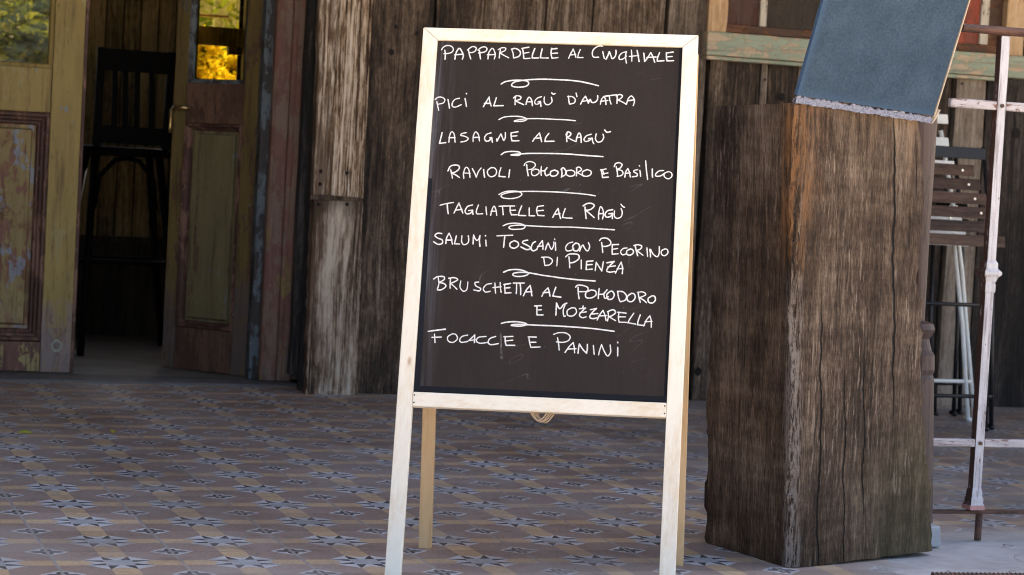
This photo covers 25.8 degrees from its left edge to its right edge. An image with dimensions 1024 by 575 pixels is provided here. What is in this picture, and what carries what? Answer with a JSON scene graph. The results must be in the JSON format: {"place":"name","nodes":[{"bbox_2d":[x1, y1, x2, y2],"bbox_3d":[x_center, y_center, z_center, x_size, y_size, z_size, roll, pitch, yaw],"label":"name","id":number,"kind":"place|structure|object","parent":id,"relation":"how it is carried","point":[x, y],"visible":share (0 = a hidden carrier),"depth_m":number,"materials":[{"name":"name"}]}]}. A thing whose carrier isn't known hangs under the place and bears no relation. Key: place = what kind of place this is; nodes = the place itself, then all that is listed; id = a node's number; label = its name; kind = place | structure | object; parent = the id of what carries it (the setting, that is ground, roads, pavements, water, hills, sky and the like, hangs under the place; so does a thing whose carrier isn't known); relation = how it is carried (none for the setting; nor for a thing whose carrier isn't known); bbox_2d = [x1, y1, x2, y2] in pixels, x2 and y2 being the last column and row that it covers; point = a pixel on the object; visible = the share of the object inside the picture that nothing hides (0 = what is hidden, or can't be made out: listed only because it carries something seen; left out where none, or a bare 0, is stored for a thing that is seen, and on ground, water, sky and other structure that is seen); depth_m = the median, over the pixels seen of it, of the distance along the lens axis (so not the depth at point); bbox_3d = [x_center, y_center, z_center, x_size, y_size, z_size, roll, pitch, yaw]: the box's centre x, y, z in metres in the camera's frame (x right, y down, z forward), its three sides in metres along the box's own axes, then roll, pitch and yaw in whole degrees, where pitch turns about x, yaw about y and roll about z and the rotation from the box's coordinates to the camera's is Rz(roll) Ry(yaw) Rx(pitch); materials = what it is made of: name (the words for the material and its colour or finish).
{"place":"outdoors","nodes":[
{"label":"outdoors","id":0,"kind":"place"},
{"bbox_2d":[0,381,1023,574],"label":"tiled floor","id":1,"kind":"structure","parent":0,"point":[192,480],"depth_m":5.60,"materials":[{"name":"tile"}]},
{"bbox_2d":[17,430,31,432],"bbox_3d":[-1.381,0.409,6.328,0.045,0.007,0.018,2,3,-19],"label":"fallen leaf","id":2,"kind":"object","parent":1,"relation":"on","point":[24,431],"visible":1,"depth_m":6.33,"materials":[{"name":"yellow plant"}]},
{"bbox_2d":[385,27,698,574],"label":"chalkboard sign","id":3,"kind":"object","parent":1,"relation":"on","point":[545,240],"visible":1,"depth_m":4.48,"materials":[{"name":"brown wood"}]},
{"bbox_2d":[704,103,931,566],"bbox_3d":[0.690,0.097,5.004,0.562,0.986,0.367,1,3,-38],"label":"timber post","id":4,"kind":"object","parent":1,"relation":"on","point":[817,439],"visible":1,"depth_m":4.84,"materials":[{"name":"brown wood"}]},
{"bbox_2d":[792,0,969,123],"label":"blue board","id":5,"kind":"object","parent":4,"relation":"on","point":[885,55],"visible":0.98,"depth_m":4.78,"materials":[{"name":"fabric"}]},
{"bbox_2d":[895,111,973,421],"bbox_3d":[1.555,-0.077,8.192,0.378,1.121,0.196,2,3,-19],"label":"folding chair","id":6,"kind":"object","parent":1,"relation":"on","point":[941,140],"visible":0.26,"depth_m":8.21,"materials":[{"name":"white paint"}]},
{"bbox_2d":[931,523,940,546],"bbox_3d":[0.958,0.571,5.139,0.061,0.049,0.049,2,3,-19],"label":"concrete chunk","id":7,"kind":"object","parent":1,"relation":"on","point":[935,539],"visible":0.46,"depth_m":5.12,"materials":[{"name":"white concrete"}]},
{"bbox_2d":[928,157,969,415],"bbox_3d":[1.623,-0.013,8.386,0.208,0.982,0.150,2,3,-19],"label":"folding chair","id":8,"kind":"object","parent":1,"relation":"on","point":[957,371],"visible":0.28,"depth_m":8.37,"materials":[{"name":"brown wood"}]},
{"bbox_2d":[905,23,1023,540],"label":"iron railing","id":9,"kind":"object","parent":1,"relation":"on","point":[988,272],"visible":0.66,"depth_m":5.22,"materials":[{"name":"white metal"}]},
{"bbox_2d":[926,145,1004,431],"bbox_3d":[1.482,-0.005,7.858,0.521,1.002,0.204,2,3,-19],"label":"folding chair","id":10,"kind":"object","parent":1,"relation":"on","point":[957,197],"visible":0.32,"depth_m":7.86,"materials":[{"name":"brown wood"}]},
{"bbox_2d":[931,572,1023,574],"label":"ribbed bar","id":11,"kind":"object","parent":1,"relation":"on","point":[967,573],"visible":1,"depth_m":4.69,"materials":[{"name":"brown metal"}]},
{"label":"ground","id":12,"kind":"structure","parent":0,"visible":0},
{"bbox_2d":[0,0,44,45],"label":"garden tree","id":13,"kind":"object","parent":12,"relation":"on","point":[10,18],"visible":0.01,"depth_m":14.12,"materials":[{"name":"green plant"}]},
{"bbox_2d":[0,0,49,63],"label":"garden tree","id":14,"kind":"object","parent":12,"relation":"on","point":[27,41],"visible":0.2,"depth_m":13.10,"materials":[{"name":"green plant"}]},
{"bbox_2d":[197,25,236,79],"bbox_3d":[-1.749,-0.711,13.304,0.801,1.672,0.776,1,3,-39],"label":"flowering shrub","id":15,"kind":"object","parent":12,"relation":"on","point":[211,64],"visible":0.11,"depth_m":13.02,"materials":[{"name":"yellow plant"}]},
{"bbox_2d":[199,0,238,62],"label":"garden hedge","id":16,"kind":"object","parent":12,"relation":"on","point":[223,4],"visible":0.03,"depth_m":21.11,"materials":[{"name":"green plant"}]},
{"bbox_2d":[199,0,239,53],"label":"board fence","id":17,"kind":"object","parent":12,"relation":"on","point":[219,22],"depth_m":23.14,"materials":[{"name":"wood"}]},
{"bbox_2d":[0,0,1023,406],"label":"wooden house","id":18,"kind":"structure","parent":12,"relation":"on","point":[288,166],"depth_m":8.19,"materials":[{"name":"brown wood"}]},
{"bbox_2d":[0,0,89,372],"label":"door","id":19,"kind":"structure","parent":18,"relation":"in","point":[44,177],"depth_m":7.98,"materials":[{"name":"green paint"}]},
{"bbox_2d":[77,47,175,355],"bbox_3d":[-1.577,-0.349,9.066,0.498,1.221,0.627,2,3,-19],"label":"bar stool","id":20,"kind":"object","parent":18,"relation":"on","point":[137,62],"visible":0.88,"depth_m":8.93,"materials":[{"name":"black wood"}]},
{"bbox_2d":[161,0,262,375],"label":"door","id":21,"kind":"structure","parent":18,"relation":"in","point":[207,332],"depth_m":8.34,"materials":[{"name":"green paint"}]},
{"bbox_2d":[198,0,247,79],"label":"rear window","id":22,"kind":"structure","parent":18,"relation":"in","point":[234,39],"depth_m":10.00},
{"bbox_2d":[702,0,1023,80],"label":"window","id":23,"kind":"structure","parent":18,"relation":"in","point":[776,32],"depth_m":8.44,"materials":[{"name":"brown wood"}]}
]}

